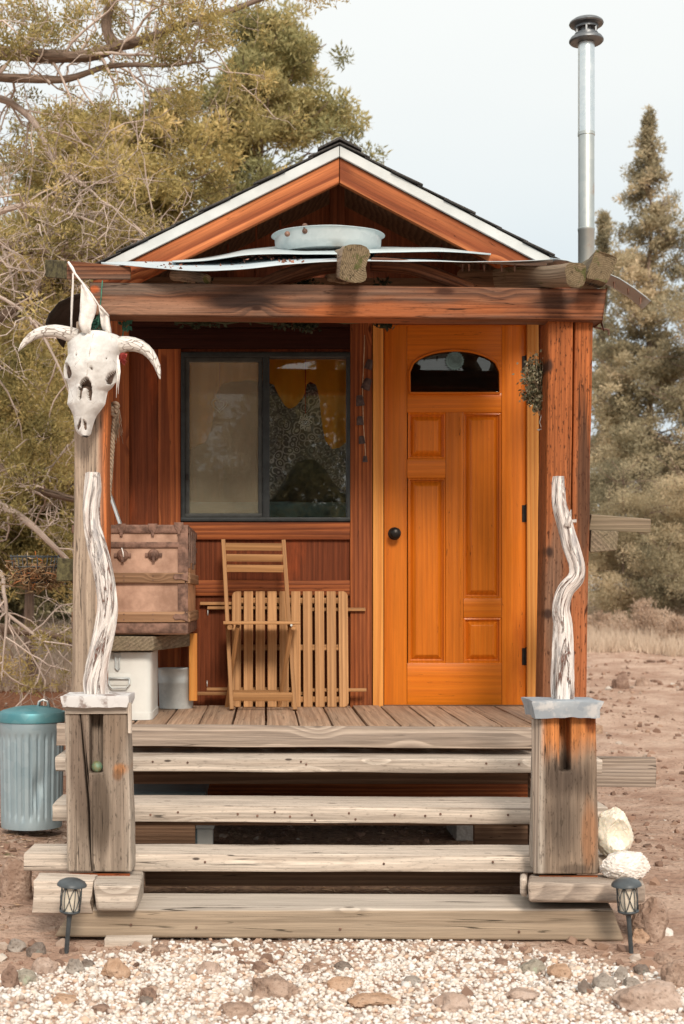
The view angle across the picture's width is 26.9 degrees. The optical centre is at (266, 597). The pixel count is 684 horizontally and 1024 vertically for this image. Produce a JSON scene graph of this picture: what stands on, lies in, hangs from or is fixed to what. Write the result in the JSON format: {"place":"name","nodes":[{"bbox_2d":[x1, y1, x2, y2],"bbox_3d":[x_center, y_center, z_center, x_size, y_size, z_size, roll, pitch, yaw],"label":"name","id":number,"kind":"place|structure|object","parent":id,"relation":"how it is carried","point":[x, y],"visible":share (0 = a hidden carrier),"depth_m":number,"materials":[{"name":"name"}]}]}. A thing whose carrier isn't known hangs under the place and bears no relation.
{"place":"outdoors","nodes":[
{"label":"outdoors","id":0,"kind":"place"},
{"bbox_2d":[0,591,683,1023],"bbox_3d":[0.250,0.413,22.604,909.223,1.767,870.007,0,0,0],"label":"ground","id":1,"kind":"structure","parent":0,"point":[24,923],"depth_m":7.30,"materials":[{"name":"brown soil"}]},
{"bbox_2d":[0,184,16,622],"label":"juniper tree","id":2,"kind":"object","parent":1,"relation":"on","point":[3,225],"depth_m":19.54,"materials":[{"name":"green plant"}]},
{"bbox_2d":[1,963,19,987],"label":"rock","id":3,"kind":"object","parent":1,"relation":"on","point":[9,977],"visible":0.7,"depth_m":4.64,"materials":[{"name":"stone"}]},
{"bbox_2d":[7,938,25,951],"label":"rock","id":4,"kind":"object","parent":1,"relation":"on","point":[16,945],"visible":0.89,"depth_m":5.13,"materials":[{"name":"stone"}]},
{"bbox_2d":[0,859,32,899],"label":"rock","id":5,"kind":"object","parent":1,"relation":"on","point":[15,881],"visible":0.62,"depth_m":5.99,"materials":[{"name":"brown stone"}]},
{"bbox_2d":[18,968,35,985],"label":"rock","id":6,"kind":"object","parent":1,"relation":"on","point":[26,976],"visible":0.52,"depth_m":4.70,"materials":[{"name":"stone"}]},
{"bbox_2d":[0,698,64,830],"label":"trash can","id":7,"kind":"object","parent":1,"relation":"on","point":[31,785],"visible":0.82,"depth_m":7.46,"materials":[{"name":"metal"}]},
{"bbox_2d":[25,942,45,956],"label":"rock","id":8,"kind":"object","parent":1,"relation":"on","point":[37,947],"visible":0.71,"depth_m":5.04,"materials":[{"name":"stone"}]},
{"bbox_2d":[0,251,72,636],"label":"juniper tree","id":9,"kind":"object","parent":1,"relation":"on","point":[16,606],"visible":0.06,"depth_m":18.06,"materials":[{"name":"green plant"}]},
{"bbox_2d":[0,342,73,692],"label":"juniper tree","id":10,"kind":"object","parent":1,"relation":"on","point":[24,542],"visible":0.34,"depth_m":12.93,"materials":[{"name":"green plant"}]},
{"bbox_2d":[34,614,66,629],"bbox_3d":[-2.720,0.399,18.047,0.471,0.436,0.585,0,0,-40],"label":"dry bush","id":11,"kind":"object","parent":1,"relation":"on","point":[50,619],"visible":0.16,"depth_m":17.96,"materials":[{"name":"brown plant"}]},
{"bbox_2d":[52,993,77,1003],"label":"rock","id":12,"kind":"object","parent":1,"relation":"on","point":[62,998],"visible":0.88,"depth_m":4.48,"materials":[{"name":"stone"}]},
{"bbox_2d":[57,877,86,953],"bbox_3d":[-0.706,1.175,5.097,0.107,0.346,0.107,5,2,0],"label":"path lamp","id":13,"kind":"object","parent":1,"relation":"on","point":[70,897],"visible":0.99,"depth_m":5.07,"materials":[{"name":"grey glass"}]},
{"bbox_2d":[65,958,84,973],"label":"rock","id":14,"kind":"object","parent":1,"relation":"on","point":[74,966],"visible":0.83,"depth_m":4.83,"materials":[{"name":"stone"}]},
{"bbox_2d":[81,958,94,966],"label":"rock","id":15,"kind":"object","parent":1,"relation":"on","point":[86,962],"visible":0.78,"depth_m":4.88,"materials":[{"name":"stone"}]},
{"bbox_2d":[91,1003,109,1012],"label":"rock","id":16,"kind":"object","parent":1,"relation":"on","point":[103,1007],"visible":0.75,"depth_m":4.37,"materials":[{"name":"stone"}]},
{"bbox_2d":[100,958,130,978],"bbox_3d":[-0.505,1.255,4.783,0.102,0.092,0.068,0,0,0],"label":"rock","id":17,"kind":"object","parent":1,"relation":"on","point":[117,968],"visible":0.83,"depth_m":4.77,"materials":[{"name":"stone"}]},
{"bbox_2d":[104,935,153,946],"bbox_3d":[-0.504,1.262,5.280,0.176,0.032,0.161,0,0,0],"label":"loose board","id":18,"kind":"object","parent":1,"relation":"on","point":[120,940],"visible":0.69,"depth_m":5.20,"materials":[{"name":"wood"}]},
{"bbox_2d":[0,72,290,448],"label":"juniper tree","id":19,"kind":"object","parent":1,"relation":"on","point":[162,191],"visible":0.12,"depth_m":15.77,"materials":[{"name":"green plant"}]},
{"bbox_2d":[139,996,152,1004],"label":"rock","id":20,"kind":"object","parent":1,"relation":"on","point":[148,1000],"visible":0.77,"depth_m":4.46,"materials":[{"name":"stone"}]},
{"bbox_2d":[140,987,156,998],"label":"rock","id":21,"kind":"object","parent":1,"relation":"on","point":[149,991],"visible":0.69,"depth_m":4.53,"materials":[{"name":"stone"}]},
{"bbox_2d":[150,944,170,953],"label":"rock","id":22,"kind":"object","parent":1,"relation":"on","point":[162,948],"visible":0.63,"depth_m":5.10,"materials":[{"name":"stone"}]},
{"bbox_2d":[134,784,208,843],"bbox_3d":[-0.531,1.101,7.125,0.480,0.335,0.590,0,0,0],"label":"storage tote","id":23,"kind":"object","parent":1,"relation":"on","point":[170,789],"visible":0.16,"depth_m":6.93,"materials":[{"name":"black plastic"}]},
{"bbox_2d":[0,0,350,709],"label":"old juniper","id":24,"kind":"object","parent":1,"relation":"on","point":[13,477],"visible":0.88,"depth_m":10.69,"materials":[{"name":"green plant"}]},
{"bbox_2d":[196,825,214,843],"bbox_3d":[-0.292,1.175,6.880,0.088,0.196,0.120,0,0,0],"label":"concrete pier block","id":25,"kind":"object","parent":1,"relation":"on","point":[205,834],"visible":0.41,"depth_m":6.83,"materials":[{"name":"concrete"}]},
{"bbox_2d":[196,961,221,975],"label":"rock","id":26,"kind":"object","parent":1,"relation":"on","point":[210,967],"visible":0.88,"depth_m":4.82,"materials":[{"name":"stone"}]},
{"bbox_2d":[218,1002,255,1017],"bbox_3d":[-0.092,1.265,4.365,0.124,0.056,0.096,0,0,0],"label":"rock","id":27,"kind":"object","parent":1,"relation":"on","point":[237,1009],"visible":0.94,"depth_m":4.34,"materials":[{"name":"stone"}]},
{"bbox_2d":[251,961,268,973],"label":"rock","id":28,"kind":"object","parent":1,"relation":"on","point":[260,966],"visible":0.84,"depth_m":4.83,"materials":[{"name":"stone"}]},
{"bbox_2d":[148,0,391,232],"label":"juniper tree","id":29,"kind":"object","parent":1,"relation":"on","point":[291,51],"visible":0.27,"depth_m":18.54,"materials":[{"name":"green plant"}]},
{"bbox_2d":[251,974,300,999],"bbox_3d":[0.032,1.264,4.574,0.162,0.104,0.149,0,0,0],"label":"rock","id":30,"kind":"object","parent":1,"relation":"on","point":[276,985],"visible":0.74,"depth_m":4.53,"materials":[{"name":"brown stone"}]},
{"bbox_2d":[0,820,591,924],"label":"wood chips","id":31,"kind":"object","parent":1,"relation":"on","point":[240,840],"visible":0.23,"depth_m":7.30,"materials":[{"name":"brown wood"}]},
{"bbox_2d":[24,748,644,940],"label":"front steps","id":32,"kind":"structure","parent":1,"relation":"on","point":[560,908],"depth_m":5.60,"materials":[{"name":"wood"}]},
{"bbox_2d":[60,692,135,875],"bbox_3d":[-0.647,0.732,5.531,0.270,0.720,0.242,0,0,0],"label":"stair post","id":33,"kind":"object","parent":32,"relation":"on","point":[100,806],"visible":0.98,"depth_m":5.45,"materials":[{"name":"brown wood"}]},
{"bbox_2d":[91,761,102,771],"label":"egg stone","id":34,"kind":"object","parent":33,"relation":"on","point":[96,766],"visible":1,"depth_m":5.47,"materials":[{"name":"stone"}]},
{"bbox_2d":[83,472,117,693],"bbox_3d":[-0.645,-0.053,5.541,0.141,0.869,0.099,0,0,0],"label":"driftwood stick","id":35,"kind":"object","parent":33,"relation":"on","point":[95,679],"visible":0.99,"depth_m":5.51,"materials":[{"name":"white wood"}]},
{"bbox_2d":[521,697,603,876],"bbox_3d":[1.154,0.745,5.515,0.297,0.710,0.233,0,0,0],"label":"stair post","id":36,"kind":"object","parent":32,"relation":"on","point":[563,836],"visible":0.97,"depth_m":5.45,"materials":[{"name":"wood"}]},
{"bbox_2d":[550,476,584,698],"bbox_3d":[1.173,-0.035,5.541,0.133,0.874,0.093,0,0,0],"label":"driftwood stick","id":37,"kind":"object","parent":36,"relation":"on","point":[562,681],"visible":0.99,"depth_m":5.51,"materials":[{"name":"white wood"}]},
{"bbox_2d":[598,806,633,856],"bbox_3d":[1.363,0.920,5.585,0.148,0.200,0.118,0,0,0],"label":"rock","id":38,"kind":"object","parent":32,"relation":"on","point":[615,832],"visible":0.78,"depth_m":5.55,"materials":[{"name":"beige stone"}]},
{"bbox_2d":[600,850,650,878],"bbox_3d":[1.360,1.021,5.444,0.184,0.113,0.146,0,0,-27],"label":"rock","id":39,"kind":"object","parent":32,"relation":"on","point":[624,863],"visible":0.94,"depth_m":5.39,"materials":[{"name":"white stone"}]},
{"bbox_2d":[326,976,354,991],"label":"rock","id":40,"kind":"object","parent":1,"relation":"on","point":[340,983],"visible":0.88,"depth_m":4.63,"materials":[{"name":"stone"}]},
{"bbox_2d":[0,640,683,1001],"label":"loose stones","id":41,"kind":"object","parent":1,"relation":"on","point":[465,991],"visible":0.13,"depth_m":5.22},
{"bbox_2d":[334,961,351,970],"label":"rock","id":42,"kind":"object","parent":1,"relation":"on","point":[341,965],"visible":0.7,"depth_m":4.89,"materials":[{"name":"stone"}]},
{"bbox_2d":[93,15,603,796],"bbox_3d":[0.495,-0.929,9.054,2.772,4.605,3.844,0,0,0],"label":"cabin","id":43,"kind":"object","parent":1,"relation":"on","point":[425,551],"visible":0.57,"depth_m":7.60,"materials":[{"name":"red wood"}]},
{"bbox_2d":[211,363,226,412],"bbox_3d":[-0.251,-1.141,7.660,0.087,0.298,0.005,0,0,0],"label":"window charm","id":44,"kind":"object","parent":43,"relation":"hanging from","point":[219,395],"depth_m":7.66,"materials":[{"name":"silver metal"}]},
{"bbox_2d":[181,352,349,521],"bbox_3d":[-0.002,-0.855,7.610,0.899,0.899,0.080,0,0,0],"label":"window","id":45,"kind":"structure","parent":43,"relation":"in","point":[187,358],"depth_m":7.57,"materials":[{"name":"grey metal"}]},
{"bbox_2d":[190,359,345,448],"bbox_3d":[0.015,-1.083,7.685,0.935,0.563,0.047,0,0,0],"label":"valance curtain","id":46,"kind":"object","parent":43,"relation":"hanging from","point":[327,377],"visible":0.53,"depth_m":7.68,"materials":[{"name":"orange fabric"}]},
{"bbox_2d":[190,502,345,516],"bbox_3d":[0.007,-0.460,8.133,0.977,0.175,0.283,0,0,0],"label":"bedding","id":47,"kind":"object","parent":43,"relation":"in","point":[293,509],"visible":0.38,"depth_m":8.00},
{"bbox_2d":[270,459,345,501],"bbox_3d":[0.247,-0.671,8.150,0.454,0.244,0.108,0,0,0],"label":"cushion","id":48,"kind":"object","parent":47,"relation":"on","point":[307,480],"visible":0.91,"depth_m":8.10,"materials":[{"name":"green fabric"}]},
{"bbox_2d":[262,384,345,502],"bbox_3d":[0.284,-0.880,8.850,0.624,0.894,0.018,0,0,0],"label":"tapestry","id":49,"kind":"object","parent":43,"relation":"hanging from","point":[292,443],"visible":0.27,"depth_m":8.85,"materials":[{"name":"fabric"}]},
{"bbox_2d":[298,359,312,430],"bbox_3d":[0.211,-1.093,7.660,0.078,0.394,0.005,0,0,0],"label":"window charm","id":50,"kind":"object","parent":43,"relation":"hanging from","point":[302,419],"depth_m":7.66,"materials":[{"name":"silver metal"}]},
{"bbox_2d":[356,335,372,461],"bbox_3d":[0.520,-1.053,7.535,0.090,0.672,0.030,0,0,0],"label":"bell string","id":51,"kind":"object","parent":43,"relation":"hanging from","point":[366,384],"visible":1,"depth_m":7.53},
{"bbox_2d":[445,352,463,370],"bbox_3d":[1.006,-1.264,7.601,0.103,0.104,0.007,0,0,0],"label":"glass gear","id":52,"kind":"object","parent":43,"relation":"attached to","point":[454,360],"visible":1,"depth_m":7.60,"materials":[{"name":"glass"}]},
{"bbox_2d":[384,325,526,704],"bbox_3d":[1.012,-0.443,7.624,0.764,2.030,0.204,0,0,0],"label":"door","id":53,"kind":"structure","parent":43,"relation":"in","point":[464,468],"depth_m":7.60,"materials":[{"name":"orange wood"}]},
{"bbox_2d":[45,244,655,844],"bbox_3d":[0.381,-0.279,6.838,2.840,3.062,1.463,0,0,0],"label":"porch","id":54,"kind":"object","parent":1,"relation":"on","point":[561,302],"visible":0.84,"depth_m":6.44,"materials":[{"name":"brown wood"}]},
{"bbox_2d":[18,325,160,437],"bbox_3d":[-0.782,-0.964,6.318,0.634,0.499,0.184,0,0,0],"label":"cow skull","id":55,"kind":"object","parent":54,"relation":"attached to","point":[92,371],"visible":1,"depth_m":6.29,"materials":[{"name":"white"}]},
{"bbox_2d":[67,261,111,333],"bbox_3d":[-0.784,-1.330,6.310,0.196,0.327,0.065,0,0,0],"label":"cloth bunting","id":56,"kind":"object","parent":54,"relation":"hanging from","point":[88,305],"visible":1,"depth_m":6.29,"materials":[{"name":"white fabric"}]},
{"bbox_2d":[91,280,102,330],"bbox_3d":[-0.769,-1.292,6.377,0.145,0.248,0.059,0,0,0],"label":"green net","id":57,"kind":"object","parent":54,"relation":"attached to","point":[96,323],"visible":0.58,"depth_m":6.39,"materials":[{"name":"fabric"}]},
{"bbox_2d":[110,401,122,505],"bbox_3d":[-0.701,-0.617,6.572,0.083,0.576,0.047,0,0,0],"label":"rope","id":58,"kind":"object","parent":54,"relation":"hanging from","point":[115,409],"visible":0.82,"depth_m":6.57,"materials":[{"name":"fabric"}]},
{"bbox_2d":[111,493,121,523],"bbox_3d":[-0.750,-0.478,6.925,0.018,0.274,0.196,0,0,-35],"label":"metal rod","id":59,"kind":"object","parent":58,"relation":"hanging from","point":[116,511],"visible":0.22,"depth_m":6.88,"materials":[{"name":"metal"}]},
{"bbox_2d":[118,320,132,364],"bbox_3d":[-0.650,-1.177,6.490,0.088,0.239,0.072,0,0,-19],"label":"artificial flower","id":60,"kind":"object","parent":54,"relation":"attached to","point":[122,357],"visible":0.8,"depth_m":6.50,"materials":[{"name":"plastic"}]},
{"bbox_2d":[108,650,157,719],"bbox_3d":[-0.682,0.414,6.874,0.296,0.316,0.457,0,0,0],"label":"metal chest","id":61,"kind":"object","parent":54,"relation":"on","point":[136,672],"visible":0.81,"depth_m":6.67,"materials":[{"name":"metal"}]},
{"bbox_2d":[111,633,196,700],"bbox_3d":[-0.668,0.392,7.039,0.631,0.432,0.878,0,0,0],"label":"bench","id":62,"kind":"object","parent":54,"relation":"on","point":[140,642],"visible":0.48,"depth_m":6.82,"materials":[{"name":"orange wood"}]},
{"bbox_2d":[72,522,198,634],"bbox_3d":[-0.627,-0.089,7.027,0.552,0.522,0.870,0,0,0],"label":"travel trunk","id":63,"kind":"object","parent":62,"relation":"on","point":[156,577],"visible":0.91,"depth_m":6.62,"materials":[{"name":"brown leather"}]},
{"bbox_2d":[0,551,70,594],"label":"wire basket","id":64,"kind":"object","parent":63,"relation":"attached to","point":[32,575],"visible":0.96,"depth_m":7.91,"materials":[{"name":"metal"}]},
{"bbox_2d":[158,667,192,708],"bbox_3d":[-0.465,0.458,7.380,0.200,0.227,0.150,0,0,0],"label":"bucket","id":65,"kind":"object","parent":54,"relation":"on","point":[173,684],"visible":0.87,"depth_m":7.32,"materials":[{"name":"metal"}]},
{"bbox_2d":[145,255,303,269],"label":"leaf litter","id":66,"kind":"object","parent":54,"relation":"on","point":[259,257],"visible":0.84,"depth_m":6.62,"materials":[{"name":"plant"}]},
{"bbox_2d":[221,539,299,710],"bbox_3d":[-0.032,0.138,7.279,0.403,0.886,0.388,0,0,0],"label":"folding chair","id":67,"kind":"object","parent":54,"relation":"on","point":[280,696],"visible":0.99,"depth_m":7.33,"materials":[{"name":"brown wood"}]},
{"bbox_2d":[197,591,365,706],"bbox_3d":[0.075,0.268,7.508,0.902,0.605,0.145,0,0,0],"label":"folding table","id":68,"kind":"object","parent":54,"relation":"on","point":[260,601],"visible":0.91,"depth_m":7.49,"materials":[{"name":"brown wood"}]},
{"bbox_2d":[174,276,396,333],"bbox_3d":[0.089,-1.347,6.560,1.060,0.271,0.056,0,0,0],"label":"garland","id":69,"kind":"object","parent":54,"relation":"hanging from","point":[310,326],"visible":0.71,"depth_m":6.56},
{"bbox_2d":[271,223,384,255],"bbox_3d":[0.307,-1.750,7.037,0.562,0.108,0.404,0,0,0],"label":"galvanised tub","id":70,"kind":"object","parent":54,"relation":"on","point":[304,236],"visible":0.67,"depth_m":6.88,"materials":[{"name":"metal"}]},
{"bbox_2d":[512,349,542,430],"bbox_3d":[1.253,-0.964,6.604,0.201,0.378,0.194,0,0,-18],"label":"hanging plant","id":71,"kind":"object","parent":54,"relation":"hanging from","point":[534,379],"visible":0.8,"depth_m":6.57,"materials":[{"name":"green plant"}]},
{"bbox_2d":[347,992,397,1007],"bbox_3d":[0.335,1.266,4.473,0.171,0.048,0.125,0,0,0],"label":"rock","id":72,"kind":"object","parent":1,"relation":"on","point":[362,1000],"visible":0.91,"depth_m":4.44,"materials":[{"name":"stone"}]},
{"bbox_2d":[433,992,471,1012],"bbox_3d":[0.581,1.260,4.410,0.109,0.083,0.101,0,0,-24],"label":"rock","id":73,"kind":"object","parent":1,"relation":"on","point":[453,1002],"visible":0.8,"depth_m":4.38,"materials":[{"name":"stone"}]},
{"bbox_2d":[446,825,472,840],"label":"cinder block","id":74,"kind":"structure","parent":1,"relation":"on","point":[461,832],"depth_m":7.45,"materials":[{"name":"concrete"}]},
{"bbox_2d":[493,957,507,965],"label":"rock","id":75,"kind":"object","parent":1,"relation":"on","point":[501,961],"visible":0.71,"depth_m":4.92,"materials":[{"name":"stone"}]},
{"bbox_2d":[504,987,539,1000],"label":"rock","id":76,"kind":"object","parent":1,"relation":"on","point":[522,994],"visible":0.9,"depth_m":4.50,"materials":[{"name":"stone"}]},
{"bbox_2d":[518,958,545,973],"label":"rock","id":77,"kind":"object","parent":1,"relation":"on","point":[536,966],"visible":0.73,"depth_m":4.83,"materials":[{"name":"stone"}]},
{"bbox_2d":[547,963,572,979],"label":"rock","id":78,"kind":"object","parent":1,"relation":"on","point":[558,970],"visible":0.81,"depth_m":4.76,"materials":[{"name":"stone"}]},
{"bbox_2d":[577,979,592,993],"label":"rock","id":79,"kind":"object","parent":1,"relation":"on","point":[583,985],"visible":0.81,"depth_m":4.58,"materials":[{"name":"stone"}]},
{"bbox_2d":[592,973,615,989],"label":"rock","id":80,"kind":"object","parent":1,"relation":"on","point":[601,981],"visible":0.79,"depth_m":4.64,"materials":[{"name":"stone"}]},
{"bbox_2d":[587,609,620,631],"bbox_3d":[6.160,0.491,25.988,0.810,0.598,0.753,0,0,0],"label":"sagebrush","id":81,"kind":"object","parent":1,"relation":"on","point":[605,617],"visible":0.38,"depth_m":25.93,"materials":[{"name":"beige plant"}]},
{"bbox_2d":[591,600,631,615],"bbox_3d":[7.718,0.267,31.014,1.117,0.618,0.942,0,0,-22],"label":"sagebrush","id":82,"kind":"object","parent":1,"relation":"on","point":[605,611],"visible":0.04,"depth_m":31.02,"materials":[{"name":"brown plant"}]},
{"bbox_2d":[611,673,629,688],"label":"rock","id":83,"kind":"object","parent":1,"relation":"on","point":[621,680],"visible":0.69,"depth_m":16.56,"materials":[{"name":"stone"}]},
{"bbox_2d":[589,208,660,608],"bbox_3d":[8.244,-4.399,34.141,2.505,9.872,3.116,0,0,0],"label":"juniper tree","id":84,"kind":"object","parent":1,"relation":"on","point":[602,241],"visible":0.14,"depth_m":33.90,"materials":[{"name":"green plant"}]},
{"bbox_2d":[611,877,641,953],"bbox_3d":[1.299,1.175,5.097,0.107,0.346,0.107,-5,2,0],"label":"path lamp","id":85,"kind":"object","parent":1,"relation":"on","point":[626,893],"visible":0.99,"depth_m":5.07,"materials":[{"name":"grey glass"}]},
{"bbox_2d":[623,977,639,987],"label":"rock","id":86,"kind":"object","parent":1,"relation":"on","point":[629,981],"visible":0.5,"depth_m":4.65,"materials":[{"name":"stone"}]},
{"bbox_2d":[588,456,683,622],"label":"juniper tree","id":87,"kind":"object","parent":1,"relation":"on","point":[615,501],"visible":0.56,"depth_m":27.62,"materials":[{"name":"green plant"}]},
{"bbox_2d":[590,104,683,609],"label":"conifer tree","id":88,"kind":"object","parent":1,"relation":"on","point":[645,272],"visible":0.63,"depth_m":30.66,"materials":[{"name":"green plant"}]},
{"bbox_2d":[594,444,683,617],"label":"juniper tree","id":89,"kind":"object","parent":1,"relation":"on","point":[666,596],"visible":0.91,"depth_m":26.70,"materials":[{"name":"green plant"}]},
{"bbox_2d":[602,597,675,636],"bbox_3d":[6.300,0.384,24.035,1.243,0.836,1.006,0,0,16],"label":"sagebrush","id":90,"kind":"object","parent":1,"relation":"on","point":[642,616],"visible":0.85,"depth_m":23.92,"materials":[{"name":"beige plant"}]},
{"bbox_2d":[632,964,649,974],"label":"rock","id":91,"kind":"object","parent":1,"relation":"on","point":[639,969],"visible":0.91,"depth_m":4.82,"materials":[{"name":"stone"}]},
{"bbox_2d":[632,928,649,943],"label":"rock","id":92,"kind":"object","parent":1,"relation":"on","point":[641,936],"visible":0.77,"depth_m":5.27,"materials":[{"name":"stone"}]},
{"bbox_2d":[635,677,651,685],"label":"rock","id":93,"kind":"object","parent":1,"relation":"on","point":[642,681],"visible":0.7,"depth_m":16.86,"materials":[{"name":"stone"}]},
{"bbox_2d":[612,979,682,1013],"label":"rock","id":94,"kind":"object","parent":1,"relation":"on","point":[652,994],"visible":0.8,"depth_m":4.39,"materials":[{"name":"brown stone"}]},
{"bbox_2d":[631,896,668,941],"bbox_3d":[1.437,1.230,5.329,0.144,0.232,0.117,0,0,0],"label":"rock","id":95,"kind":"object","parent":1,"relation":"on","point":[650,918],"visible":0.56,"depth_m":5.29,"materials":[{"name":"brown stone"}]},
{"bbox_2d":[618,269,683,558],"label":"juniper tree","id":96,"kind":"object","parent":1,"relation":"on","point":[676,395],"visible":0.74,"depth_m":29.15,"materials":[{"name":"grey plant"}]},
{"bbox_2d":[653,952,672,963],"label":"rock","id":97,"kind":"object","parent":1,"relation":"on","point":[662,958],"visible":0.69,"depth_m":4.96,"materials":[{"name":"stone"}]},
{"bbox_2d":[665,927,672,935],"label":"rock","id":98,"kind":"object","parent":1,"relation":"on","point":[669,931],"visible":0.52,"depth_m":5.37,"materials":[{"name":"stone"}]},
{"bbox_2d":[656,615,683,640],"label":"sagebrush","id":99,"kind":"object","parent":1,"relation":"on","point":[673,625],"visible":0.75,"depth_m":22.89,"materials":[{"name":"beige plant"}]},
{"bbox_2d":[659,599,683,619],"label":"sagebrush","id":100,"kind":"object","parent":1,"relation":"on","point":[676,613],"visible":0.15,"depth_m":29.84,"materials":[{"name":"beige plant"}]},
{"bbox_2d":[660,959,683,986],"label":"rock","id":101,"kind":"object","parent":1,"relation":"on","point":[672,972],"visible":0.73,"depth_m":4.67,"materials":[{"name":"stone"}]},
{"bbox_2d":[0,937,683,1023],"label":"gravel","id":102,"kind":"structure","parent":0,"point":[375,973],"depth_m":4.61,"materials":[{"name":"white gravel"}]},
{"bbox_2d":[31,957,58,974],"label":"rock","id":103,"kind":"object","parent":102,"relation":"on","point":[43,965],"visible":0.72,"depth_m":4.81,"materials":[{"name":"stone"}]},
{"bbox_2d":[301,962,317,972],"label":"rock","id":104,"kind":"object","parent":102,"relation":"on","point":[309,967],"visible":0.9,"depth_m":4.84,"materials":[{"name":"stone"}]},
{"bbox_2d":[403,975,420,984],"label":"rock","id":105,"kind":"object","parent":102,"relation":"on","point":[413,979],"visible":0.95,"depth_m":4.71,"materials":[{"name":"stone"}]},
{"bbox_2d":[614,966,627,980],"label":"rock","id":106,"kind":"object","parent":102,"relation":"on","point":[621,973],"visible":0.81,"depth_m":4.73,"materials":[{"name":"stone"}]},
{"bbox_2d":[0,599,683,691],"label":"dry grass","id":107,"kind":"structure","parent":0,"point":[606,640],"depth_m":21.89,"materials":[{"name":"beige plant"}]},
{"bbox_2d":[0,0,683,590],"label":"sky","id":108,"kind":"structure","parent":0,"point":[474,102],"materials":[{"name":"white"}]}
]}

